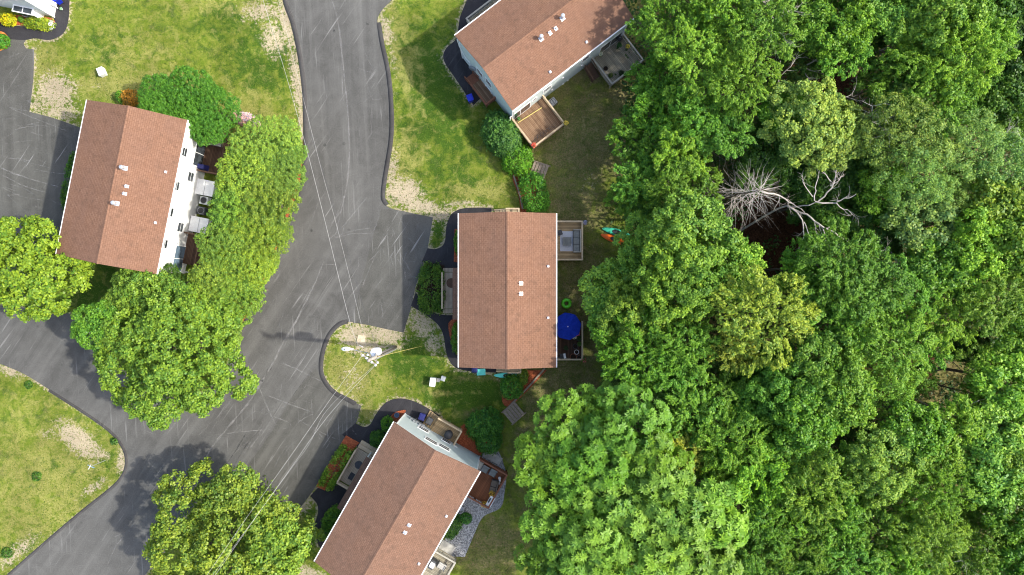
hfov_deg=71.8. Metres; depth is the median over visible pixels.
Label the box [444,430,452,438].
covered grill
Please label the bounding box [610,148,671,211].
woodland tree
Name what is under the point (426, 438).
window
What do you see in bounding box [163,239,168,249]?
window
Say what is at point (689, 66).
woodland tree
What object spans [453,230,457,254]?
shrub
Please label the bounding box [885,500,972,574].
woodland tree
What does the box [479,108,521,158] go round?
shrub
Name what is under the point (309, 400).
parking lot
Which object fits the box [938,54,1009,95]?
woodland tree
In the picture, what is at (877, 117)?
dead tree
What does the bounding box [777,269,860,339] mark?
woodland tree
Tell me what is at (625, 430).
woodland tree
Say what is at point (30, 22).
shrub
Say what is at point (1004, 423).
woodland tree
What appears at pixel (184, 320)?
hedge tree
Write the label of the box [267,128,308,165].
hedge tree
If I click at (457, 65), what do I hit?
path
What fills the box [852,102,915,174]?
woodland tree
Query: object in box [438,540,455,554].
concrete slab
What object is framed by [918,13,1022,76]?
woodland tree
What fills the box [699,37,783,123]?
woodland tree
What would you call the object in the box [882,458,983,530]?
woodland tree
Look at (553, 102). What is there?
air conditioner
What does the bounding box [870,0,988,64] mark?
woodland tree
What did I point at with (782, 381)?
woodland tree
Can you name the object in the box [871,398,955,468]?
woodland tree
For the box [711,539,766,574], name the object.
woodland tree
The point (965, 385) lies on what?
woodland tree
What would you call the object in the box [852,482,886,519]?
woodland tree
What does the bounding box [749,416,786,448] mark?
woodland tree
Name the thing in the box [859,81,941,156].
woodland tree
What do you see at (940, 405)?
dead tree
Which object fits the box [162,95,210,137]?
evergreen tree
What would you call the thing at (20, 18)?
shrub
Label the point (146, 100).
evergreen tree
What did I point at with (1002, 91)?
woodland tree
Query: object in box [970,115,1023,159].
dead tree
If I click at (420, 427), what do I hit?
window
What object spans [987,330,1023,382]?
woodland tree
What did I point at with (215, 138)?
evergreen tree
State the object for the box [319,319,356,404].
kerb
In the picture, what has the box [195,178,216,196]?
bulkhead shed
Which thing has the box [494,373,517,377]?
kayak
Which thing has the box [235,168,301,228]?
hedge tree
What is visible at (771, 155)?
woodland tree
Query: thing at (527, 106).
sliding door
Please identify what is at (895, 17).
woodland tree
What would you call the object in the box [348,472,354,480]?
door mat
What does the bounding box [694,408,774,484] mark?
woodland tree
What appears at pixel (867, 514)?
woodland tree
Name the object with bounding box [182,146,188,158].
window
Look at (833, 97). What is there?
woodland tree
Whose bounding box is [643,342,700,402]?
woodland tree
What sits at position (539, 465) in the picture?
woodland tree
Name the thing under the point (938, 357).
woodland tree
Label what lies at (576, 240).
outdoor sofa
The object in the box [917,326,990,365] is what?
woodland tree
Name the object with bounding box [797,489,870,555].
woodland tree
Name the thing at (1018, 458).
woodland tree
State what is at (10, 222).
shade tree
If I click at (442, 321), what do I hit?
path
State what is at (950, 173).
woodland tree
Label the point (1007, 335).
woodland tree
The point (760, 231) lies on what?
leaf litter
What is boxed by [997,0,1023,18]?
woodland tree
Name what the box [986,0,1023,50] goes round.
woodland tree
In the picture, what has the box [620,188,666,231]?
woodland tree
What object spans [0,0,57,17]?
townhouse
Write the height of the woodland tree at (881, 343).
14.348 m
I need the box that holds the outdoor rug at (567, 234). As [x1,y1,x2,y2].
[560,231,572,250]
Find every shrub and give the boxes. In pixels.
[0,13,17,26]
[0,33,10,49]
[18,16,24,22]
[21,17,55,31]
[114,90,128,103]
[119,88,140,106]
[233,110,260,126]
[319,522,333,539]
[321,503,341,531]
[369,429,384,448]
[380,415,393,432]
[444,513,462,540]
[450,321,457,354]
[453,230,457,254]
[460,512,471,524]
[464,406,505,440]
[475,426,502,455]
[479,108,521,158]
[491,126,522,159]
[500,374,523,399]
[501,142,534,177]
[517,168,550,212]
[517,369,528,385]
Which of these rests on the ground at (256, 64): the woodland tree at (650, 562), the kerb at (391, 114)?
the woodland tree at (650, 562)
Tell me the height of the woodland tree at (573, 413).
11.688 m
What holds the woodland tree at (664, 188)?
on the ground at (256, 64)
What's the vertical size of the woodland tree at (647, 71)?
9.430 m
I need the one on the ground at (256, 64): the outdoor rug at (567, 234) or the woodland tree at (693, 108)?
the woodland tree at (693, 108)
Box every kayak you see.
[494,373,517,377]
[601,234,623,244]
[602,227,629,234]
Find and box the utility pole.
[341,345,397,365]
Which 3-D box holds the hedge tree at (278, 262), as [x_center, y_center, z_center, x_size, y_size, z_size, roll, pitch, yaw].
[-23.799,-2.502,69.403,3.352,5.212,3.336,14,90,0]
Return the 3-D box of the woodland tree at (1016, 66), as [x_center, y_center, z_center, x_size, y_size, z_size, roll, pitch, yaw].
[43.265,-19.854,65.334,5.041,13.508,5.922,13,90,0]
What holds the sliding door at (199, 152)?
in the townhouse at (132, 200)
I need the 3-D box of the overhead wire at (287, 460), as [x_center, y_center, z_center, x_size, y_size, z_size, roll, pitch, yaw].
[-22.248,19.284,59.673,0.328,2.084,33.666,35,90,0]
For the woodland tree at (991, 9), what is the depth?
58.55 m
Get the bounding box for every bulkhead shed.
[188,215,211,233]
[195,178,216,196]
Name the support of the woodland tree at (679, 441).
on the ground at (256, 64)
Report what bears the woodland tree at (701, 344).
on the ground at (256, 64)
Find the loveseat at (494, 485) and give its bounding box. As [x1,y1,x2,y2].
[489,479,498,493]
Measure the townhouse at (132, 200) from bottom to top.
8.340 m
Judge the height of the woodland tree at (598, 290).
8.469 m
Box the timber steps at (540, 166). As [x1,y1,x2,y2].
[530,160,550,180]
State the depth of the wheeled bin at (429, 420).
70.94 m
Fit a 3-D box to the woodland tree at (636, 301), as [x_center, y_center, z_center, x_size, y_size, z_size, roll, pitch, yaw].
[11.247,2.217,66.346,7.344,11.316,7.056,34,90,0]
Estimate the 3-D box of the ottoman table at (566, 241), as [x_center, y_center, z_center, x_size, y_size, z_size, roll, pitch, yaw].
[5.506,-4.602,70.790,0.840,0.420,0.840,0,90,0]
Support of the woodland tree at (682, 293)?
on the ground at (256, 64)
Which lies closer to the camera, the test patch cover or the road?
the test patch cover
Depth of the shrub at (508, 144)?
70.00 m
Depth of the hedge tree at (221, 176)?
66.24 m
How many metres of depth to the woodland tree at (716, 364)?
63.38 m
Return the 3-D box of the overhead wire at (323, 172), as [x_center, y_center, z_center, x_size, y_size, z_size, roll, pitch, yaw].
[-17.978,-13.445,63.800,0.343,1.219,40.842,-17,90,0]
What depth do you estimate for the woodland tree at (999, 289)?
58.79 m
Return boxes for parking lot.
[0,39,79,293]
[233,368,360,511]
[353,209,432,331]
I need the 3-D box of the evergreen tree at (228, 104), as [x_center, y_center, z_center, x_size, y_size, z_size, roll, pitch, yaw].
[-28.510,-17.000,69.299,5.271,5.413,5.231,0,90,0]
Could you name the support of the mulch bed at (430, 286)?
on the ground at (256, 64)
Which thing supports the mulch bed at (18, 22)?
on the ground at (256, 64)
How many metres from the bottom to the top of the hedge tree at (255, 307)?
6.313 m
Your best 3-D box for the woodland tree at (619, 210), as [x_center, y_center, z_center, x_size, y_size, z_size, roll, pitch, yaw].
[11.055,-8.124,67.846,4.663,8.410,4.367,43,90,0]
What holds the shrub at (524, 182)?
on the mulch bed at (521, 209)
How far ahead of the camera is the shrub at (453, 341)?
71.24 m
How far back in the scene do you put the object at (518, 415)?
71.60 m
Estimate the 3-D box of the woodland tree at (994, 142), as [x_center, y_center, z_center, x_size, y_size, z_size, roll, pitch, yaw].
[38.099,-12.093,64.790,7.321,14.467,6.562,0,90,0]
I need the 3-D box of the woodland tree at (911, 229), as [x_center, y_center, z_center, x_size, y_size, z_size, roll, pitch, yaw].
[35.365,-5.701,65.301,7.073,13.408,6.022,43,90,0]
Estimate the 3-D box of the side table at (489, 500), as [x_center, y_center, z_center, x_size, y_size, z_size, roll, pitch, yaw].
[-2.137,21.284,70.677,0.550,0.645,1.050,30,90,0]
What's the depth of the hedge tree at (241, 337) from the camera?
66.30 m
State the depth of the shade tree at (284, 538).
64.77 m
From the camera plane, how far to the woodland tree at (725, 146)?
60.59 m
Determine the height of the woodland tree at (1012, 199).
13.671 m
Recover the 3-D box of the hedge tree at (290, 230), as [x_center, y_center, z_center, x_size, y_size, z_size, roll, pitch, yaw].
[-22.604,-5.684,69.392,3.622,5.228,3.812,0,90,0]
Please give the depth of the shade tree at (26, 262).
64.75 m
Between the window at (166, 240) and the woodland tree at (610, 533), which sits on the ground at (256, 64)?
the woodland tree at (610, 533)
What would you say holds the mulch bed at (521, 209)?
on the ground at (256, 64)
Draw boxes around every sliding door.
[171,245,185,271]
[192,142,205,166]
[509,101,530,122]
[597,31,622,55]
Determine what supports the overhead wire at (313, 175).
attached to the utility pole
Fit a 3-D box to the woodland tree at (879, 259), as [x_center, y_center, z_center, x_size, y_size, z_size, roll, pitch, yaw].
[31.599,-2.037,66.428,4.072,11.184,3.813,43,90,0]
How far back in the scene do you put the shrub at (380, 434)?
71.26 m
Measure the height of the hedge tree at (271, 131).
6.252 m
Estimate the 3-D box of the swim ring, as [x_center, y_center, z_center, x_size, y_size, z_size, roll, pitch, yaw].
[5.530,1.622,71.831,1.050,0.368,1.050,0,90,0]
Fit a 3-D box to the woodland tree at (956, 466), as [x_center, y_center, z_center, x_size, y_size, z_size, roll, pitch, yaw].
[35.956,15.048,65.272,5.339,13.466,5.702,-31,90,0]
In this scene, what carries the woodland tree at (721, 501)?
on the ground at (256, 64)
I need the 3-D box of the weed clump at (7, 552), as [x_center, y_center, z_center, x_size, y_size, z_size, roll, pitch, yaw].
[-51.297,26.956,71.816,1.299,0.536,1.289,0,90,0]
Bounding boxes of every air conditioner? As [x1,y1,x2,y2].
[196,206,208,215]
[199,196,210,205]
[548,97,557,106]
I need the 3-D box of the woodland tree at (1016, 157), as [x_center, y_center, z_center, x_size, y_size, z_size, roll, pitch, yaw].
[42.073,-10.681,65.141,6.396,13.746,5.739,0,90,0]
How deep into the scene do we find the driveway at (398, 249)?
71.99 m
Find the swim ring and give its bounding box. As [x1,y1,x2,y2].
[561,298,571,308]
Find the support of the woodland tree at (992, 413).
on the ground at (256, 64)
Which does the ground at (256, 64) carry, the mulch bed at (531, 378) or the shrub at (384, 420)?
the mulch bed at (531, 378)
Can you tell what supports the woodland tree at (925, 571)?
on the ground at (256, 64)
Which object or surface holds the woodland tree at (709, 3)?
on the ground at (256, 64)
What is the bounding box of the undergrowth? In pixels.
[611,0,1023,574]
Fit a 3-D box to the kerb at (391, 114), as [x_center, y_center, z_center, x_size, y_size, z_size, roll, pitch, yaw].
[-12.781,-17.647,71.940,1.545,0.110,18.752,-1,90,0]
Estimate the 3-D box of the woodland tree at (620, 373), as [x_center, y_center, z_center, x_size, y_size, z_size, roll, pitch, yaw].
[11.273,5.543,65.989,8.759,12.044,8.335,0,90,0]
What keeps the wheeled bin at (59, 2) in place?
on the path at (61, 18)
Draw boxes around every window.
[12,4,43,17]
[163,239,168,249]
[170,207,174,218]
[175,181,180,191]
[176,221,184,233]
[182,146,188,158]
[186,170,194,183]
[418,424,429,432]
[424,436,437,445]
[438,442,450,451]
[441,437,451,444]
[543,84,551,93]
[580,53,590,63]
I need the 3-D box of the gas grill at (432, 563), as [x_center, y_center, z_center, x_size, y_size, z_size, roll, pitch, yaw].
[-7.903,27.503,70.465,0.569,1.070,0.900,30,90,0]
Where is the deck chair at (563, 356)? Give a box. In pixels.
[557,353,565,358]
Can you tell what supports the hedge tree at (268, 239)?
on the ground at (256, 64)
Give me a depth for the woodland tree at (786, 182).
64.25 m
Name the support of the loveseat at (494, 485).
on the townhouse at (413, 484)
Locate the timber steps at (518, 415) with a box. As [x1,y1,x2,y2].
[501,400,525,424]
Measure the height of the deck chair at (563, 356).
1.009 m
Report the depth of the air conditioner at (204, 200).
71.20 m
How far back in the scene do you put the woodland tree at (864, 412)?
58.48 m
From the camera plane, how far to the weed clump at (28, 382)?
71.81 m
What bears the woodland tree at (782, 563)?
on the ground at (256, 64)
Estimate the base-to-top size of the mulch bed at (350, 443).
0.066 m
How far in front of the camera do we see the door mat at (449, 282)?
71.48 m
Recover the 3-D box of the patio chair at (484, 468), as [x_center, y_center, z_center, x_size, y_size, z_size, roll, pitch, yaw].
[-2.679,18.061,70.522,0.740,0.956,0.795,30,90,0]
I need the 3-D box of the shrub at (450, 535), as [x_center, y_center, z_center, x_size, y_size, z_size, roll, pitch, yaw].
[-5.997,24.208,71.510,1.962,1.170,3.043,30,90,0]
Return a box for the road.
[0,0,394,574]
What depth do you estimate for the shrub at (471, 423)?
70.48 m
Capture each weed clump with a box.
[0,547,13,558]
[24,380,32,389]
[32,471,42,481]
[110,437,117,444]
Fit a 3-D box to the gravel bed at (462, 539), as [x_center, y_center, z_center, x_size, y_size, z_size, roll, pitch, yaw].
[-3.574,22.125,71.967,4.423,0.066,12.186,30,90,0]
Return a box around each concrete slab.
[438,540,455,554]
[483,450,502,464]
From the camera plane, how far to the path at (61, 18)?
71.99 m
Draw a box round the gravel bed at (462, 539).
[445,444,505,556]
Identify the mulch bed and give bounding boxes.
[0,15,54,25]
[235,144,303,330]
[316,436,358,490]
[391,410,405,422]
[416,263,443,311]
[448,319,457,354]
[454,229,457,262]
[456,424,486,454]
[502,370,546,406]
[513,168,535,211]
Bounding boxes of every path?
[0,0,69,39]
[310,484,346,547]
[342,398,439,452]
[411,293,497,372]
[422,207,491,267]
[443,0,488,104]
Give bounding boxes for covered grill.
[197,164,208,170]
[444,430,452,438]
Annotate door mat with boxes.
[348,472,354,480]
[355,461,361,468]
[446,278,452,287]
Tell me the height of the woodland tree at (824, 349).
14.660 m
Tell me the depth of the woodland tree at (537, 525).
61.28 m
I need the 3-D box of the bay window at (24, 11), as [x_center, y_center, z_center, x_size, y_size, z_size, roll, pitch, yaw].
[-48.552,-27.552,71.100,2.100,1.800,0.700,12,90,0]
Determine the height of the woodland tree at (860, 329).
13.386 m
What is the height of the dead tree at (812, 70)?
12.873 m
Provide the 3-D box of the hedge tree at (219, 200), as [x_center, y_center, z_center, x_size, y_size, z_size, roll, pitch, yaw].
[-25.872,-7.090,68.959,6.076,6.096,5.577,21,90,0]
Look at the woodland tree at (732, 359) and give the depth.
60.68 m
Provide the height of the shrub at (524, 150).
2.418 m
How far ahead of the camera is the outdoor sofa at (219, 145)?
70.55 m
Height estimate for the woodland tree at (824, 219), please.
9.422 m
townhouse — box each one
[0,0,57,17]
[55,100,229,273]
[314,410,507,574]
[441,208,582,372]
[454,0,642,149]
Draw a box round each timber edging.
[505,368,544,410]
[513,175,522,208]
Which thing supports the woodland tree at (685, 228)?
on the ground at (256, 64)
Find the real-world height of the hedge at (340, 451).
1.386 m
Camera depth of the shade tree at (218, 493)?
65.22 m
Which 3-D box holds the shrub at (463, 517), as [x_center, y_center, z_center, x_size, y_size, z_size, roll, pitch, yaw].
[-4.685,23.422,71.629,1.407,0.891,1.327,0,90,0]
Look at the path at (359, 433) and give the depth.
71.99 m
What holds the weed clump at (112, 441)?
on the ground at (256, 64)
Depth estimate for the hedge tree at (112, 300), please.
65.71 m
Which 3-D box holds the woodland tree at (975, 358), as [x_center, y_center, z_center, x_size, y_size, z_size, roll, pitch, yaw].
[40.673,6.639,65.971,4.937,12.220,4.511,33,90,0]
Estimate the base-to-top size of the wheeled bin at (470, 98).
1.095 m
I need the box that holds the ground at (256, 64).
[0,0,1022,574]
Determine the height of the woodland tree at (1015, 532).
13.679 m
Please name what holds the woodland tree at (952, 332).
on the ground at (256, 64)
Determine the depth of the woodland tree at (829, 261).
58.88 m
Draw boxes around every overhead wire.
[207,356,361,574]
[216,376,364,573]
[217,363,376,568]
[263,1,361,353]
[271,3,376,346]
[279,3,366,350]
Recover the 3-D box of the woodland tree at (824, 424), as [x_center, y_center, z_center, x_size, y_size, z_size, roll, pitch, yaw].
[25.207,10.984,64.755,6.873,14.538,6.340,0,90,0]
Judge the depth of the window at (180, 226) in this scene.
69.08 m
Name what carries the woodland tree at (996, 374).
on the ground at (256, 64)
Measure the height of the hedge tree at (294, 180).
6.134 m
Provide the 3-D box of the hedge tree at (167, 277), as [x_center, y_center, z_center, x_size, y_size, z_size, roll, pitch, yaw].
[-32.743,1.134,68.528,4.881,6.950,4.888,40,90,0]
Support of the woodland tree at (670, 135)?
on the ground at (256, 64)
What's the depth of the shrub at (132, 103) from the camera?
71.09 m
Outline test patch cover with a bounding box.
[357,335,365,343]
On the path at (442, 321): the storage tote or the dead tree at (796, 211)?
the storage tote
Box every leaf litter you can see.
[731,195,809,285]
[765,51,854,109]
[851,334,934,398]
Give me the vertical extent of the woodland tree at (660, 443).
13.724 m
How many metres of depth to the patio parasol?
69.22 m
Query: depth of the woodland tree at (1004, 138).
62.70 m
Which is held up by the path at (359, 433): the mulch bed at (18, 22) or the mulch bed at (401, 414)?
the mulch bed at (401, 414)
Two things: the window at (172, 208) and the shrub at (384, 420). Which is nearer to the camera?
the window at (172, 208)
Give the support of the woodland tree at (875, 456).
on the ground at (256, 64)
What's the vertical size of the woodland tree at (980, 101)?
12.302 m
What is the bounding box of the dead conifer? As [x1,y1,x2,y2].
[703,159,789,232]
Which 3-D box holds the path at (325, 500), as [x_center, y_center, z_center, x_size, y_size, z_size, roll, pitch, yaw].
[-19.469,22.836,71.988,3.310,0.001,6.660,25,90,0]
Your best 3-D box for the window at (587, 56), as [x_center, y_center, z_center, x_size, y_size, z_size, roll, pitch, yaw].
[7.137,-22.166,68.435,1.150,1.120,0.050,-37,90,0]
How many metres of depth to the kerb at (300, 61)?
71.90 m
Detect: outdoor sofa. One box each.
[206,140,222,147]
[573,229,580,252]
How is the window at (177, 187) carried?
in the townhouse at (132, 200)
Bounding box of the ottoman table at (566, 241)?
[563,237,570,245]
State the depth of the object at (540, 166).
71.60 m
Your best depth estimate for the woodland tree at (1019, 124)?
61.29 m
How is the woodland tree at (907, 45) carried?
on the ground at (256, 64)
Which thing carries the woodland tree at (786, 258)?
on the ground at (256, 64)
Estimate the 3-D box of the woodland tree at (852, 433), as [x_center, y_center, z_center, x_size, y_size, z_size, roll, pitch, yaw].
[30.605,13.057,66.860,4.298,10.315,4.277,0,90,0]
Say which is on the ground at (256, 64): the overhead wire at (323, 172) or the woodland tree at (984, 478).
the woodland tree at (984, 478)
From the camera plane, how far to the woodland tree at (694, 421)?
62.37 m
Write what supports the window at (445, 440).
in the townhouse at (413, 484)
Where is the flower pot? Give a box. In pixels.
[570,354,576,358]
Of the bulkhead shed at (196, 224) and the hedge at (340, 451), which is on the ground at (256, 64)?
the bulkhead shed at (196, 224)
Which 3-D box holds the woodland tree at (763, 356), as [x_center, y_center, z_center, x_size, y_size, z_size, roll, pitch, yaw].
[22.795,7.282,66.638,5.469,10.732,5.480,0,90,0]
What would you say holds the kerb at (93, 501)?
on the ground at (256, 64)
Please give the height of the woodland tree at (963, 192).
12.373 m
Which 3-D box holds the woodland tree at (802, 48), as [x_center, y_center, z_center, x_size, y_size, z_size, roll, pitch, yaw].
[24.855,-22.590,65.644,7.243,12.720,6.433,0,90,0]
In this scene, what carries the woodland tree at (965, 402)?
on the ground at (256, 64)
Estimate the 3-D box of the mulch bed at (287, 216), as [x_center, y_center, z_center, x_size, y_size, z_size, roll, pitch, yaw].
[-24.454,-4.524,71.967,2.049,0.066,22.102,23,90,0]
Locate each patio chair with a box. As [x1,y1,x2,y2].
[436,560,446,571]
[480,464,489,473]
[488,468,496,477]
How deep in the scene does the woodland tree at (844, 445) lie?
59.88 m
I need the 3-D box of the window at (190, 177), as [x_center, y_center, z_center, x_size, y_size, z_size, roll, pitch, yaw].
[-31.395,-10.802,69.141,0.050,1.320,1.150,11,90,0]
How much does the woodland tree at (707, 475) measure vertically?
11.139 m
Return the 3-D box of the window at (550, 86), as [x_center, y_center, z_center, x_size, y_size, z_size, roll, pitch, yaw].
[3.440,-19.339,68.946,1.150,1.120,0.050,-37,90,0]
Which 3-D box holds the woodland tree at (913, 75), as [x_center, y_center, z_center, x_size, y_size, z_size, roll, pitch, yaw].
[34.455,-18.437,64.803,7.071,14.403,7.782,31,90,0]
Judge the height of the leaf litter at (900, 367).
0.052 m
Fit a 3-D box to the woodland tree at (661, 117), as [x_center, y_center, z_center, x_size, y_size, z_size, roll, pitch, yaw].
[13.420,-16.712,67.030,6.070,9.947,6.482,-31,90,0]
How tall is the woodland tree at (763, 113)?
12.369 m
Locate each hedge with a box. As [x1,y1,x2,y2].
[59,151,75,211]
[316,443,353,490]
[416,260,446,316]
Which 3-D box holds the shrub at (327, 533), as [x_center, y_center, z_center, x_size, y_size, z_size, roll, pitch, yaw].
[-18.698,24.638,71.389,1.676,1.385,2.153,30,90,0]
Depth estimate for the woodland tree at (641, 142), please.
64.50 m
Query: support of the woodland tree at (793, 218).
on the ground at (256, 64)
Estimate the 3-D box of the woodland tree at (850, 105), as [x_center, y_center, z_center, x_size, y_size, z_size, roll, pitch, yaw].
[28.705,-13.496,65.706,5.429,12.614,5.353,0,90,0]
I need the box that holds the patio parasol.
[557,313,580,339]
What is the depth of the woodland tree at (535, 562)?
62.24 m
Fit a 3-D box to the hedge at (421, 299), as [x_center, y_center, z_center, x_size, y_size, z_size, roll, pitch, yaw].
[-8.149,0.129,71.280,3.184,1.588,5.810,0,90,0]
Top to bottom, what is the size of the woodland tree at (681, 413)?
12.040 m
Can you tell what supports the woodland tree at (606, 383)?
on the ground at (256, 64)
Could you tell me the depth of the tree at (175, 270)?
67.38 m
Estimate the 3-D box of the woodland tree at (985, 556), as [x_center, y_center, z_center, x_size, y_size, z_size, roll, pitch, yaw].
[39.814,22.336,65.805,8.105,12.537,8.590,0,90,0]
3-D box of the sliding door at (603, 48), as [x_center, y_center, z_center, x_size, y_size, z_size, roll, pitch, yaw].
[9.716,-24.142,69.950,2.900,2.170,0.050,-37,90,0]
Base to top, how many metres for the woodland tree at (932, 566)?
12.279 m
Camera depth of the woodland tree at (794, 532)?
59.64 m
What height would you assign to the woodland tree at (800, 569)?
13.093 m
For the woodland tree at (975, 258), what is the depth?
58.65 m
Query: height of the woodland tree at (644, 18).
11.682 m
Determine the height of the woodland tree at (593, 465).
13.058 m
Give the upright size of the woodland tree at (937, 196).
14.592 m
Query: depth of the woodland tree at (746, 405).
61.34 m
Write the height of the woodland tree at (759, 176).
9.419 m
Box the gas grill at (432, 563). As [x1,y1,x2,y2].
[428,557,436,569]
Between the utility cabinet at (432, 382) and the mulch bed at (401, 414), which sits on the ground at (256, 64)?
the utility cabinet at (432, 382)
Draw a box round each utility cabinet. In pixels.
[96,66,107,77]
[429,377,436,386]
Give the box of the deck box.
[478,461,483,469]
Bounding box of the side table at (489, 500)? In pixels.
[486,496,494,506]
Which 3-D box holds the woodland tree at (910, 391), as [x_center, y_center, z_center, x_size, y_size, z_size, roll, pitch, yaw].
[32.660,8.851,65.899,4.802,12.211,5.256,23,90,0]
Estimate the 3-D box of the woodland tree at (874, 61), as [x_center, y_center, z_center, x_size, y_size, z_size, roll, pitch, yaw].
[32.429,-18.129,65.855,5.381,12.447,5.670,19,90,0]
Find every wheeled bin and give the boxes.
[52,0,64,5]
[418,413,425,420]
[425,417,433,425]
[466,93,474,104]
[472,368,477,372]
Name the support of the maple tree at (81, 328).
on the ground at (256, 64)
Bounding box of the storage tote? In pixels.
[477,368,485,375]
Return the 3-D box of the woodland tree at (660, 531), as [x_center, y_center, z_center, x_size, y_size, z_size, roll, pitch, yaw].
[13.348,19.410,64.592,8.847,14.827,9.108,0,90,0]
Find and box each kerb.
[7,389,127,574]
[237,0,307,339]
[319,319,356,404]
[377,22,393,205]
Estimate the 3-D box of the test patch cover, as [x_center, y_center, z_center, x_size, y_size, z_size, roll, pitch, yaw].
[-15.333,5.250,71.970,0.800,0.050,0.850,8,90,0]
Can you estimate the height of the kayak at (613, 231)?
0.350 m
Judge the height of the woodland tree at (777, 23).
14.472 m
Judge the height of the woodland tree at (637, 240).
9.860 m
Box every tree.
[0,214,95,322]
[0,216,35,270]
[70,299,132,353]
[92,270,259,431]
[101,285,137,326]
[109,267,174,320]
[136,72,190,117]
[137,89,166,113]
[139,273,180,318]
[141,456,325,574]
[149,263,188,286]
[160,65,220,117]
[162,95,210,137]
[166,288,203,329]
[181,280,232,337]
[187,252,246,304]
[189,107,230,146]
[190,83,241,135]
[193,216,251,274]
[202,307,243,349]
[206,182,273,238]
[209,236,276,301]
[209,273,266,326]
[213,143,283,208]
[223,203,293,266]
[225,114,303,180]
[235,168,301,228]
[235,278,267,305]
[245,510,312,574]
[250,245,281,275]
[257,150,307,199]
[257,210,293,245]
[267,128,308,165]
[512,430,584,507]
[512,530,564,574]
[518,475,605,556]
[533,382,614,461]
[545,531,620,574]
[550,423,638,517]
[560,473,668,574]
[577,257,639,314]
[580,379,629,427]
[581,382,672,468]
[586,300,639,347]
[590,306,689,393]
[594,338,633,370]
[595,274,679,351]
[599,366,627,386]
[602,170,649,217]
[604,99,677,173]
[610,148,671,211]
[612,208,680,283]
[612,428,695,512]
[613,523,697,574]
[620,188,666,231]
[621,466,719,574]
[623,49,682,106]
[624,0,709,71]
[630,68,688,140]
[631,233,725,326]
[638,364,690,417]
[643,142,724,219]
[643,188,745,287]
[643,308,722,382]
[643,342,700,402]
[650,115,713,183]
[651,12,743,104]
[657,85,738,152]
[657,401,697,440]
[662,256,719,308]
[662,422,714,474]
[664,372,737,452]
[673,516,744,574]
[676,477,753,554]
[687,0,734,13]
[687,0,761,55]
[693,104,756,161]
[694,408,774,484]
[694,445,732,483]
[696,228,767,304]
[696,342,729,377]
[698,367,759,420]
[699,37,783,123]
[706,321,760,373]
[707,262,821,377]
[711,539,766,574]
[716,442,795,516]
[718,505,795,574]
[720,353,761,386]
[721,0,811,68]
[726,151,777,194]
[731,373,782,434]
[737,117,800,175]
[739,340,795,394]
[741,152,858,253]
[741,465,819,552]
[742,0,809,67]
[745,82,808,133]
[745,344,825,428]
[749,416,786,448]
[755,417,819,487]
[756,76,856,171]
[757,504,837,574]
[759,0,836,66]
[762,237,825,293]
[770,0,845,22]
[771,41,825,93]
[771,383,849,455]
[773,157,810,200]
[775,46,860,100]
[775,442,863,535]
[777,183,824,225]
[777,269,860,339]
[779,215,883,313]
[782,0,879,62]
[783,327,865,407]
[785,59,843,95]
[787,539,843,574]
[794,163,854,214]
[795,15,880,83]
[795,356,877,428]
[796,199,856,255]
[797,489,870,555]
[798,121,852,177]
[800,517,894,574]
[815,298,893,354]
[818,439,870,503]
[820,100,875,159]
[821,245,916,337]
[822,421,929,508]
[824,295,938,390]
[831,150,878,199]
[831,414,878,452]
[837,44,916,106]
[838,184,874,227]
[838,361,922,418]
[838,523,933,574]
[842,243,892,283]
[843,0,919,45]
[843,482,929,573]
[846,0,932,54]
[848,197,907,260]
[850,28,886,47]
[851,14,951,81]
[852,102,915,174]
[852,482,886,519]
[853,159,920,227]
[855,28,961,107]
[855,98,890,146]
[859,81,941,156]
[864,81,914,138]
[865,430,965,494]
[866,360,939,400]
[869,138,959,223]
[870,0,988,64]
[871,251,941,329]
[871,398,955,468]
[878,179,962,258]
[880,64,978,138]
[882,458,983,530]
[883,105,967,173]
[884,392,991,461]
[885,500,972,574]
[888,325,953,370]
[891,106,1007,183]
[891,384,986,420]
[891,548,971,574]
[893,277,987,354]
[898,225,977,299]
[905,157,979,200]
[905,205,1022,297]
[911,74,998,133]
[914,171,973,221]
[914,258,1023,337]
[916,17,1006,103]
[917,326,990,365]
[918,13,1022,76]
[921,174,1023,247]
[922,386,1023,452]
[926,341,1004,392]
[926,493,1014,574]
[928,374,987,409]
[929,127,1023,192]
[934,347,1023,422]
[934,432,1023,509]
[936,17,1023,91]
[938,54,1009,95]
[940,209,1023,282]
[940,300,1023,356]
[940,492,988,529]
[942,520,1023,574]
[943,0,996,29]
[945,405,1012,453]
[954,99,1023,150]
[956,482,1023,544]
[964,443,1023,494]
[968,160,997,192]
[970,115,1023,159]
[970,511,1023,571]
[971,123,1023,149]
[973,56,1023,127]
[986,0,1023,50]
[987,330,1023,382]
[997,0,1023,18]
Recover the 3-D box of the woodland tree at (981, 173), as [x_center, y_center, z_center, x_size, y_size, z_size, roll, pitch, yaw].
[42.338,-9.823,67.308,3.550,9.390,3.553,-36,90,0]
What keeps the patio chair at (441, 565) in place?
on the townhouse at (413, 484)
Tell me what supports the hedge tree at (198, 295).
on the ground at (256, 64)
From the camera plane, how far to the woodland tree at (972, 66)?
57.39 m
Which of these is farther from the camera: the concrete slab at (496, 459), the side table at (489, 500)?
the concrete slab at (496, 459)

